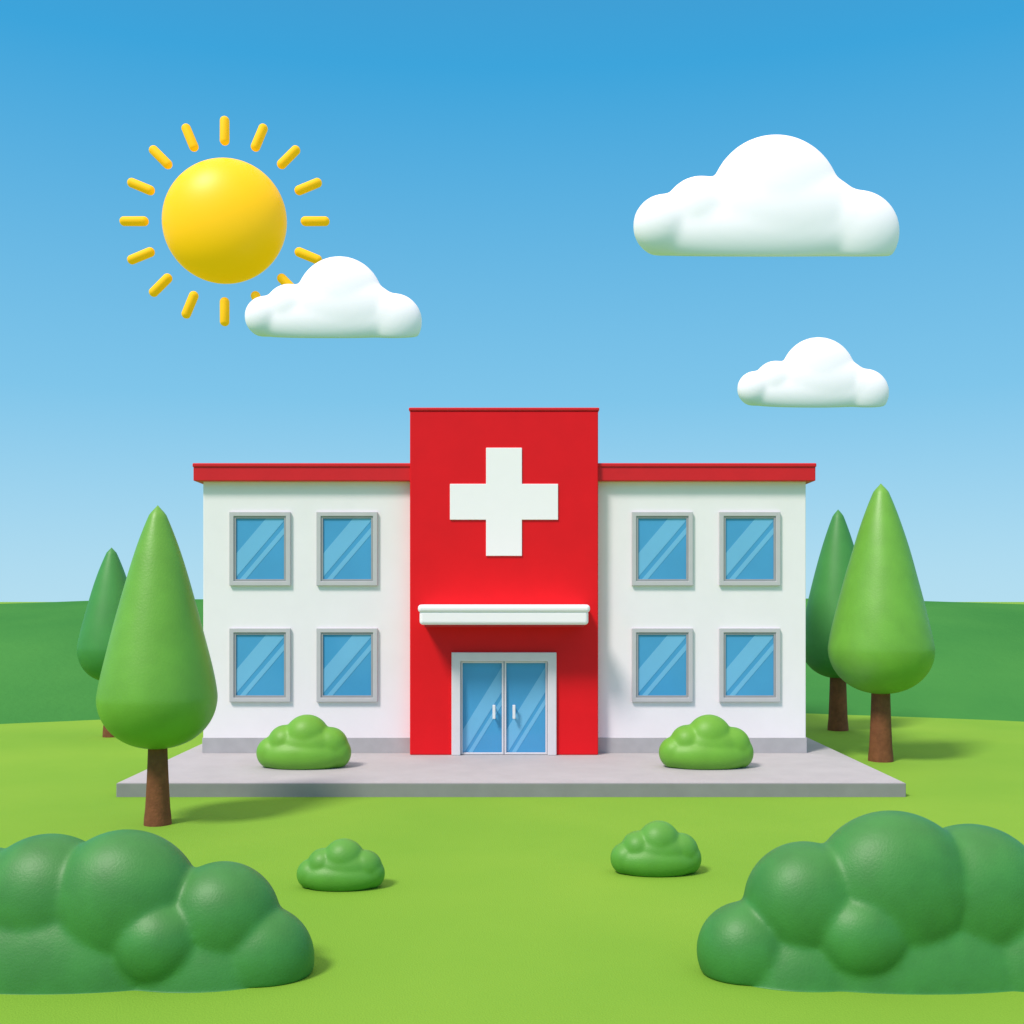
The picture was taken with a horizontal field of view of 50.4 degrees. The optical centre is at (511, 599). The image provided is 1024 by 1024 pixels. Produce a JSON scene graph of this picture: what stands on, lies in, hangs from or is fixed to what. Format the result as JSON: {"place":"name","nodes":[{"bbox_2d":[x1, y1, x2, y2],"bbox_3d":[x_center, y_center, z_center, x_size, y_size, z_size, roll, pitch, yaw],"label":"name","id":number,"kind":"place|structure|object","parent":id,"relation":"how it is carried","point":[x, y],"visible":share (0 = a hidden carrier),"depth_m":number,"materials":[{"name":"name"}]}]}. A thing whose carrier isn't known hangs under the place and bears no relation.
{"place":"outdoors","nodes":[
{"label":"outdoors","id":0,"kind":"place"},
{"bbox_2d":[119,116,329,325],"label":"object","id":1,"kind":"object","parent":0,"point":[224,220],"visible":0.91,"depth_m":107.80,"materials":[{"name":"yellow plastic"}]},
{"bbox_2d":[245,256,421,337],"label":"cloud","id":2,"kind":"structure","parent":0,"point":[339,297],"depth_m":93.72,"materials":[{"name":"white"}]},
{"bbox_2d":[463,662,547,753],"bbox_3d":[-0.215,2.870,29.540,2.550,2.640,0.040,0,0,0],"label":"door panel","id":3,"kind":"structure","parent":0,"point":[521,679],"depth_m":29.52,"materials":[{"name":"blue glass"}]},
{"bbox_2d":[463,667,501,751],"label":"door glass reflection","id":4,"kind":"object","parent":3,"relation":"attached to","point":[482,710],"visible":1,"depth_m":29.51,"materials":[{"name":"blue glass"}]},
{"bbox_2d":[469,698,501,751],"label":"door glass reflection","id":5,"kind":"object","parent":3,"relation":"attached to","point":[484,729],"visible":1,"depth_m":29.51,"materials":[{"name":"blue glass"}]},
{"bbox_2d":[493,705,495,718],"bbox_3d":[-0.485,3.020,29.360,0.080,0.380,0.040,0,0,0],"label":"door handle","id":6,"kind":"object","parent":3,"relation":"attached to","point":[494,711],"visible":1,"depth_m":29.34,"materials":[{"name":"metal"}]},
{"bbox_2d":[513,705,515,718],"bbox_3d":[0.055,3.020,29.360,0.080,0.380,0.040,0,0,0],"label":"door handle","id":7,"kind":"object","parent":3,"relation":"attached to","point":[514,711],"visible":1,"depth_m":29.34,"materials":[{"name":"metal"}]},
{"bbox_2d":[506,668,544,751],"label":"door glass reflection","id":8,"kind":"object","parent":3,"relation":"attached to","point":[526,710],"visible":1,"depth_m":29.51,"materials":[{"name":"blue glass"}]},
{"bbox_2d":[512,699,544,751],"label":"door glass reflection","id":9,"kind":"object","parent":3,"relation":"attached to","point":[528,728],"visible":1,"depth_m":29.51,"materials":[{"name":"blue glass"}]},
{"bbox_2d":[116,737,905,796],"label":"pavement","id":10,"kind":"structure","parent":0,"point":[817,769],"depth_m":25.68,"materials":[{"name":"concrete"}]},
{"bbox_2d":[256,714,350,769],"bbox_3d":[-5.220,3.533,27.235,2.366,1.314,1.103,0,0,0],"label":"bush","id":11,"kind":"object","parent":10,"relation":"on","point":[307,742],"visible":1,"depth_m":26.88,"materials":[{"name":"green plant"}]},
{"bbox_2d":[202,738,409,752],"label":"plinth","id":12,"kind":"structure","parent":10,"relation":"on","point":[357,745],"depth_m":29.78,"materials":[{"name":"grey concrete"}]},
{"bbox_2d":[203,482,409,737],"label":"wing wall","id":13,"kind":"structure","parent":10,"relation":"on","point":[303,606],"depth_m":29.80,"materials":[{"name":"white paint"}]},
{"bbox_2d":[229,512,290,585],"bbox_3d":[-6.890,-1.400,29.754,1.670,2.020,0.088,0,0,0],"label":"window","id":14,"kind":"structure","parent":13,"relation":"attached to","point":[270,565],"depth_m":29.78,"materials":[{"name":"blue glass"}]},
{"bbox_2d":[236,518,283,576],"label":"window reflection","id":15,"kind":"object","parent":14,"relation":"attached to","point":[261,535],"depth_m":29.77,"materials":[{"name":"blue glass"}]},
{"bbox_2d":[234,516,285,580],"bbox_3d":[-6.890,-1.400,29.769,1.423,1.773,0.058,0,0,0],"label":"window sash","id":16,"kind":"object","parent":14,"relation":"attached to","point":[235,517],"depth_m":29.74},
{"bbox_2d":[229,512,290,585],"bbox_3d":[-6.890,-1.400,29.754,1.670,2.020,0.088,0,0,0],"label":"window frame","id":17,"kind":"structure","parent":14,"relation":"in","point":[231,514],"depth_m":29.71,"materials":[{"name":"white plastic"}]},
{"bbox_2d":[236,518,283,578],"bbox_3d":[-6.890,-1.400,29.788,1.313,1.663,0.017,0,0,0],"label":"window glass","id":18,"kind":"structure","parent":14,"relation":"in","point":[271,566],"depth_m":29.78,"materials":[{"name":"blue glass"}]},
{"bbox_2d":[241,528,283,578],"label":"window reflection","id":19,"kind":"object","parent":14,"relation":"attached to","point":[263,555],"depth_m":29.77,"materials":[{"name":"blue glass"}]},
{"bbox_2d":[229,628,290,701],"bbox_3d":[-6.890,1.780,29.754,1.670,2.020,0.088,0,0,0],"label":"window","id":20,"kind":"structure","parent":13,"relation":"attached to","point":[270,681],"depth_m":29.78,"materials":[{"name":"blue glass"}]},
{"bbox_2d":[236,635,283,692],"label":"window reflection","id":21,"kind":"object","parent":20,"relation":"attached to","point":[257,656],"depth_m":29.77,"materials":[{"name":"blue glass"}]},
{"bbox_2d":[234,633,285,697],"bbox_3d":[-6.890,1.780,29.769,1.423,1.773,0.058,0,0,0],"label":"window sash","id":22,"kind":"object","parent":20,"relation":"attached to","point":[259,696],"depth_m":29.74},
{"bbox_2d":[229,628,290,701],"bbox_3d":[-6.890,1.780,29.754,1.670,2.020,0.088,0,0,0],"label":"window frame","id":23,"kind":"structure","parent":20,"relation":"in","point":[231,630],"depth_m":29.71,"materials":[{"name":"grey plastic"}]},
{"bbox_2d":[236,635,283,694],"bbox_3d":[-6.890,1.780,29.788,1.313,1.663,0.017,0,0,0],"label":"window glass","id":24,"kind":"structure","parent":20,"relation":"in","point":[272,681],"depth_m":29.78,"materials":[{"name":"blue glass"}]},
{"bbox_2d":[241,644,283,694],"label":"window reflection","id":25,"kind":"object","parent":20,"relation":"attached to","point":[263,671],"depth_m":29.77,"materials":[{"name":"blue glass"}]},
{"bbox_2d":[193,467,409,483],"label":"roof fascia","id":26,"kind":"structure","parent":13,"relation":"on","point":[201,475],"depth_m":29.56,"materials":[{"name":"red paint"}]},
{"bbox_2d":[193,463,409,466],"bbox_3d":[-5.680,-3.665,34.280,6.000,0.110,9.500,0,0,0],"label":"roof coping","id":27,"kind":"object","parent":26,"relation":"on","point":[301,464],"visible":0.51,"depth_m":29.53,"materials":[{"name":"red paint"}]},
{"bbox_2d":[316,512,377,585],"bbox_3d":[-4.510,-1.400,29.754,1.670,2.020,0.088,0,0,0],"label":"window","id":28,"kind":"structure","parent":13,"relation":"attached to","point":[357,565],"depth_m":29.78,"materials":[{"name":"blue glass"}]},
{"bbox_2d":[323,518,370,576],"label":"window reflection","id":29,"kind":"object","parent":28,"relation":"attached to","point":[348,535],"depth_m":29.77,"materials":[{"name":"blue glass"}]},
{"bbox_2d":[321,516,372,580],"bbox_3d":[-4.510,-1.400,29.769,1.423,1.773,0.058,0,0,0],"label":"window sash","id":30,"kind":"object","parent":28,"relation":"attached to","point":[322,517],"depth_m":29.74,"materials":[{"name":"grey plastic"}]},
{"bbox_2d":[316,512,377,585],"bbox_3d":[-4.510,-1.400,29.754,1.670,2.020,0.088,0,0,0],"label":"window frame","id":31,"kind":"structure","parent":28,"relation":"in","point":[318,514],"depth_m":29.71,"materials":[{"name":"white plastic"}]},
{"bbox_2d":[323,518,370,578],"bbox_3d":[-4.510,-1.400,29.788,1.313,1.663,0.017,0,0,0],"label":"window glass","id":32,"kind":"structure","parent":28,"relation":"in","point":[358,566],"depth_m":29.78,"materials":[{"name":"blue glass"}]},
{"bbox_2d":[327,528,370,578],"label":"window reflection","id":33,"kind":"object","parent":28,"relation":"attached to","point":[350,555],"depth_m":29.77,"materials":[{"name":"blue glass"}]},
{"bbox_2d":[316,628,377,701],"bbox_3d":[-4.510,1.780,29.754,1.670,2.020,0.088,0,0,0],"label":"window","id":34,"kind":"structure","parent":13,"relation":"attached to","point":[357,681],"depth_m":29.78,"materials":[{"name":"blue glass"}]},
{"bbox_2d":[323,635,370,692],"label":"window reflection","id":35,"kind":"object","parent":34,"relation":"attached to","point":[349,650],"depth_m":29.77,"materials":[{"name":"blue glass"}]},
{"bbox_2d":[321,633,372,697],"bbox_3d":[-4.510,1.780,29.769,1.423,1.773,0.058,0,0,0],"label":"window sash","id":36,"kind":"object","parent":34,"relation":"attached to","point":[346,696],"depth_m":29.74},
{"bbox_2d":[316,628,377,701],"bbox_3d":[-4.510,1.780,29.754,1.670,2.020,0.088,0,0,0],"label":"window frame","id":37,"kind":"structure","parent":34,"relation":"in","point":[318,630],"depth_m":29.71,"materials":[{"name":"grey plastic"}]},
{"bbox_2d":[323,635,370,694],"bbox_3d":[-4.510,1.780,29.788,1.313,1.663,0.017,0,0,0],"label":"window glass","id":38,"kind":"structure","parent":34,"relation":"in","point":[359,681],"depth_m":29.78,"materials":[{"name":"blue glass"}]},
{"bbox_2d":[328,644,370,694],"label":"window reflection","id":39,"kind":"object","parent":34,"relation":"attached to","point":[350,671],"depth_m":29.77,"materials":[{"name":"glass"}]},
{"bbox_2d":[461,661,503,753],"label":"leaf frame","id":40,"kind":"object","parent":10,"relation":"on","point":[462,662],"visible":1,"depth_m":29.44,"materials":[{"name":"paint"}]},
{"bbox_2d":[410,411,597,754],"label":"tower front","id":41,"kind":"structure","parent":10,"relation":"on","point":[451,562],"depth_m":29.40,"materials":[{"name":"red paint"}]},
{"bbox_2d":[409,408,598,411],"bbox_3d":[-0.215,-5.155,32.910,5.150,0.090,7.080,0,0,0],"label":"tower coping","id":42,"kind":"object","parent":41,"relation":"on","point":[503,409],"visible":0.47,"depth_m":29.37,"materials":[{"name":"red paint"}]},
{"bbox_2d":[450,448,557,555],"bbox_3d":[-0.216,-2.650,29.379,2.920,2.920,0.038,0,0,0],"label":"cross sign","id":43,"kind":"object","parent":41,"relation":"attached to","point":[503,501],"visible":1,"depth_m":29.36,"materials":[{"name":"white paint"}]},
{"bbox_2d":[420,612,587,624],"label":"canopy slab","id":44,"kind":"structure","parent":41,"relation":"attached to","point":[503,618],"depth_m":28.42,"materials":[{"name":"white plastic"}]},
{"bbox_2d":[418,604,589,611],"bbox_3d":[-0.210,0.225,28.889,4.500,0.210,1.017,0,0,0],"label":"canopy top","id":45,"kind":"object","parent":44,"relation":"on","point":[503,608],"visible":0.97,"depth_m":28.39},
{"bbox_2d":[424,625,583,626],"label":"canopy soffit","id":46,"kind":"structure","parent":44,"relation":"attached to","point":[503,625],"depth_m":28.54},
{"bbox_2d":[452,652,556,754],"bbox_3d":[-0.215,2.800,29.365,2.830,2.780,0.110,0,0,0],"label":"door frame","id":47,"kind":"object","parent":10,"relation":"on","point":[550,658],"visible":1,"depth_m":29.31,"materials":[{"name":"paint"}]},
{"bbox_2d":[504,661,546,753],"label":"leaf frame","id":48,"kind":"object","parent":10,"relation":"on","point":[505,662],"visible":1,"depth_m":29.44,"materials":[{"name":"paint"}]},
{"bbox_2d":[598,482,805,737],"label":"wing wall","id":49,"kind":"structure","parent":10,"relation":"on","point":[705,606],"depth_m":29.80,"materials":[{"name":"white paint"}]},
{"bbox_2d":[632,512,692,585],"bbox_3d":[4.110,-1.400,29.754,1.670,2.020,0.088,0,0,0],"label":"window","id":50,"kind":"structure","parent":49,"relation":"attached to","point":[672,565],"depth_m":29.78,"materials":[{"name":"blue glass"}]},
{"bbox_2d":[638,518,685,576],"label":"window reflection","id":51,"kind":"object","parent":50,"relation":"attached to","point":[663,535],"depth_m":29.77,"materials":[{"name":"blue glass"}]},
{"bbox_2d":[636,516,687,580],"bbox_3d":[4.110,-1.400,29.769,1.423,1.773,0.058,0,0,0],"label":"window sash","id":52,"kind":"object","parent":50,"relation":"attached to","point":[637,517],"depth_m":29.74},
{"bbox_2d":[638,518,685,578],"bbox_3d":[4.110,-1.400,29.788,1.313,1.663,0.017,0,0,0],"label":"window glass","id":53,"kind":"structure","parent":50,"relation":"in","point":[673,566],"depth_m":29.78,"materials":[{"name":"blue glass"}]},
{"bbox_2d":[632,512,692,585],"bbox_3d":[4.110,-1.400,29.754,1.670,2.020,0.088,0,0,0],"label":"window frame","id":54,"kind":"structure","parent":50,"relation":"in","point":[690,514],"depth_m":29.71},
{"bbox_2d":[642,528,685,578],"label":"window reflection","id":55,"kind":"object","parent":50,"relation":"attached to","point":[665,555],"depth_m":29.77,"materials":[{"name":"glass"}]},
{"bbox_2d":[632,628,692,701],"bbox_3d":[4.110,1.780,29.754,1.670,2.020,0.088,0,0,0],"label":"window","id":56,"kind":"structure","parent":49,"relation":"attached to","point":[672,681],"depth_m":29.78,"materials":[{"name":"blue glass"}]},
{"bbox_2d":[638,635,685,692],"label":"window reflection","id":57,"kind":"object","parent":56,"relation":"attached to","point":[658,657],"depth_m":29.77,"materials":[{"name":"glass"}]},
{"bbox_2d":[636,633,687,697],"bbox_3d":[4.110,1.780,29.769,1.423,1.773,0.058,0,0,0],"label":"window sash","id":58,"kind":"object","parent":56,"relation":"attached to","point":[661,696],"depth_m":29.74,"materials":[{"name":"grey plastic"}]},
{"bbox_2d":[638,635,685,694],"bbox_3d":[4.110,1.780,29.788,1.313,1.663,0.017,0,0,0],"label":"window glass","id":59,"kind":"structure","parent":56,"relation":"in","point":[673,682],"depth_m":29.78,"materials":[{"name":"blue glass"}]},
{"bbox_2d":[632,628,692,701],"bbox_3d":[4.110,1.780,29.754,1.670,2.020,0.088,0,0,0],"label":"window frame","id":60,"kind":"structure","parent":56,"relation":"in","point":[634,630],"depth_m":29.71,"materials":[{"name":"grey plastic"}]},
{"bbox_2d":[643,644,685,694],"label":"window reflection","id":61,"kind":"object","parent":56,"relation":"attached to","point":[665,671],"depth_m":29.77,"materials":[{"name":"glass"}]},
{"bbox_2d":[598,467,814,483],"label":"roof fascia","id":62,"kind":"structure","parent":49,"relation":"on","point":[707,474],"depth_m":29.56,"materials":[{"name":"red paint"}]},
{"bbox_2d":[598,463,815,466],"bbox_3d":[5.265,-3.665,34.280,6.010,0.110,9.500,0,0,0],"label":"roof coping","id":63,"kind":"object","parent":62,"relation":"on","point":[706,464],"visible":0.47,"depth_m":29.53,"materials":[{"name":"red paint"}]},
{"bbox_2d":[719,512,779,585],"bbox_3d":[6.500,-1.400,29.754,1.670,2.020,0.088,0,0,0],"label":"window","id":64,"kind":"structure","parent":49,"relation":"attached to","point":[759,565],"depth_m":29.78,"materials":[{"name":"blue glass"}]},
{"bbox_2d":[719,512,779,585],"bbox_3d":[6.500,-1.400,29.754,1.670,2.020,0.088,0,0,0],"label":"window frame","id":65,"kind":"structure","parent":64,"relation":"in","point":[721,514],"depth_m":29.71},
{"bbox_2d":[726,518,772,578],"bbox_3d":[6.500,-1.400,29.788,1.313,1.663,0.017,0,0,0],"label":"window glass","id":66,"kind":"structure","parent":64,"relation":"in","point":[761,566],"depth_m":29.78,"materials":[{"name":"blue glass"}]},
{"bbox_2d":[726,518,773,575],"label":"window reflection","id":67,"kind":"object","parent":64,"relation":"attached to","point":[752,533],"depth_m":29.77,"materials":[{"name":"glass"}]},
{"bbox_2d":[724,516,775,580],"bbox_3d":[6.500,-1.400,29.769,1.423,1.773,0.058,0,0,0],"label":"window sash","id":68,"kind":"object","parent":64,"relation":"attached to","point":[774,551],"depth_m":29.74,"materials":[{"name":"grey plastic"}]},
{"bbox_2d":[730,527,773,578],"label":"window reflection","id":69,"kind":"object","parent":64,"relation":"attached to","point":[752,554],"depth_m":29.77,"materials":[{"name":"glass"}]},
{"bbox_2d":[719,628,779,701],"bbox_3d":[6.500,1.780,29.754,1.670,2.020,0.088,0,0,0],"label":"window","id":70,"kind":"structure","parent":49,"relation":"attached to","point":[759,681],"depth_m":29.78,"materials":[{"name":"blue glass"}]},
{"bbox_2d":[719,628,779,701],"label":"window frame","id":71,"kind":"structure","parent":70,"relation":"in","point":[721,630],"depth_m":29.71,"materials":[{"name":"grey plastic"}]},
{"bbox_2d":[726,635,772,694],"bbox_3d":[6.500,1.780,29.788,1.313,1.663,0.017,0,0,0],"label":"window glass","id":72,"kind":"structure","parent":70,"relation":"in","point":[761,682],"depth_m":29.78,"materials":[{"name":"blue glass"}]},
{"bbox_2d":[726,635,773,691],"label":"window reflection","id":73,"kind":"object","parent":70,"relation":"attached to","point":[742,661],"depth_m":29.77,"materials":[{"name":"glass"}]},
{"bbox_2d":[724,633,775,697],"bbox_3d":[6.500,1.780,29.769,1.423,1.773,0.058,0,0,0],"label":"window sash","id":74,"kind":"object","parent":70,"relation":"attached to","point":[774,681],"depth_m":29.74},
{"bbox_2d":[730,643,773,694],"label":"window reflection","id":75,"kind":"object","parent":70,"relation":"attached to","point":[753,670],"depth_m":29.77,"materials":[{"name":"glass"}]},
{"bbox_2d":[598,738,806,752],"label":"plinth","id":76,"kind":"structure","parent":10,"relation":"on","point":[652,745],"depth_m":29.78,"materials":[{"name":"grey concrete"}]},
{"bbox_2d":[659,714,753,769],"bbox_3d":[4.870,3.533,27.235,2.366,1.314,1.103,0,0,0],"label":"bush","id":77,"kind":"object","parent":10,"relation":"on","point":[708,742],"visible":1,"depth_m":26.88,"materials":[{"name":"green plant"}]},
{"bbox_2d":[0,602,1023,1023],"bbox_3d":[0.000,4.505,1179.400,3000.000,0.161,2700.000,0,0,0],"label":"ground","id":78,"kind":"structure","parent":0,"point":[504,910],"depth_m":17.37,"materials":[{"name":"green plant"}]},
{"bbox_2d":[77,547,126,737],"bbox_3d":[-13.257,1.410,36.005,2.153,6.300,2.144,0,0,0],"label":"cypress tree","id":79,"kind":"object","parent":78,"relation":"on","point":[100,612],"visible":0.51,"depth_m":35.30,"materials":[{"name":"green plant"}]},
{"bbox_2d":[0,829,313,994],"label":"bush","id":80,"kind":"object","parent":78,"relation":"on","point":[125,910],"visible":1,"depth_m":12.65,"materials":[{"name":"green plant"}]},
{"bbox_2d":[96,505,217,826],"bbox_3d":[-7.133,1.325,21.906,2.323,6.470,2.336,0,0,0],"label":"cypress tree","id":81,"kind":"object","parent":78,"relation":"on","point":[157,695],"visible":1,"depth_m":21.23,"materials":[{"name":"green plant"}]},
{"bbox_2d":[297,838,384,890],"bbox_3d":[-2.690,4.132,17.062,1.382,0.756,0.644,0,0,0],"label":"bush","id":82,"kind":"object","parent":78,"relation":"on","point":[343,864],"visible":1,"depth_m":16.86,"materials":[{"name":"green plant"}]},
{"bbox_2d":[610,821,700,876],"bbox_3d":[2.380,4.082,17.959,1.501,0.856,0.700,0,0,0],"label":"bush","id":83,"kind":"object","parent":78,"relation":"on","point":[658,849],"visible":1,"depth_m":17.73,"materials":[{"name":"green plant"}]},
{"bbox_2d":[806,510,853,730],"bbox_3d":[11.298,0.710,37.701,2.549,7.700,2.565,0,0,0],"label":"cypress tree","id":84,"kind":"object","parent":78,"relation":"on","point":[832,565],"visible":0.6,"depth_m":37.22,"materials":[{"name":"green plant"}]},
{"bbox_2d":[697,810,1023,994],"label":"bush","id":85,"kind":"object","parent":78,"relation":"on","point":[892,902],"visible":1,"depth_m":12.65,"materials":[{"name":"green plant"}]},
{"bbox_2d":[828,484,934,762],"bbox_3d":[10.334,0.645,30.509,2.849,7.830,2.846,0,0,0],"label":"cypress tree","id":86,"kind":"object","parent":78,"relation":"on","point":[881,647],"visible":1,"depth_m":29.69,"materials":[{"name":"green plant"}]},
{"bbox_2d":[0,599,1023,723],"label":"hill","id":87,"kind":"structure","parent":0,"point":[976,671],"depth_m":45.55,"materials":[{"name":"green plant"}]},
{"bbox_2d":[0,0,1023,601],"label":"sky","id":88,"kind":"structure","parent":0,"point":[492,164],"materials":[{"name":"blue"}]},
{"bbox_2d":[633,135,898,256],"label":"cloud","id":89,"kind":"structure","parent":0,"point":[776,196],"depth_m":93.07,"materials":[{"name":"white"}]},
{"bbox_2d":[737,337,888,407],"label":"cloud","id":90,"kind":"structure","parent":0,"point":[818,372],"depth_m":93.91,"materials":[{"name":"white"}]}
]}

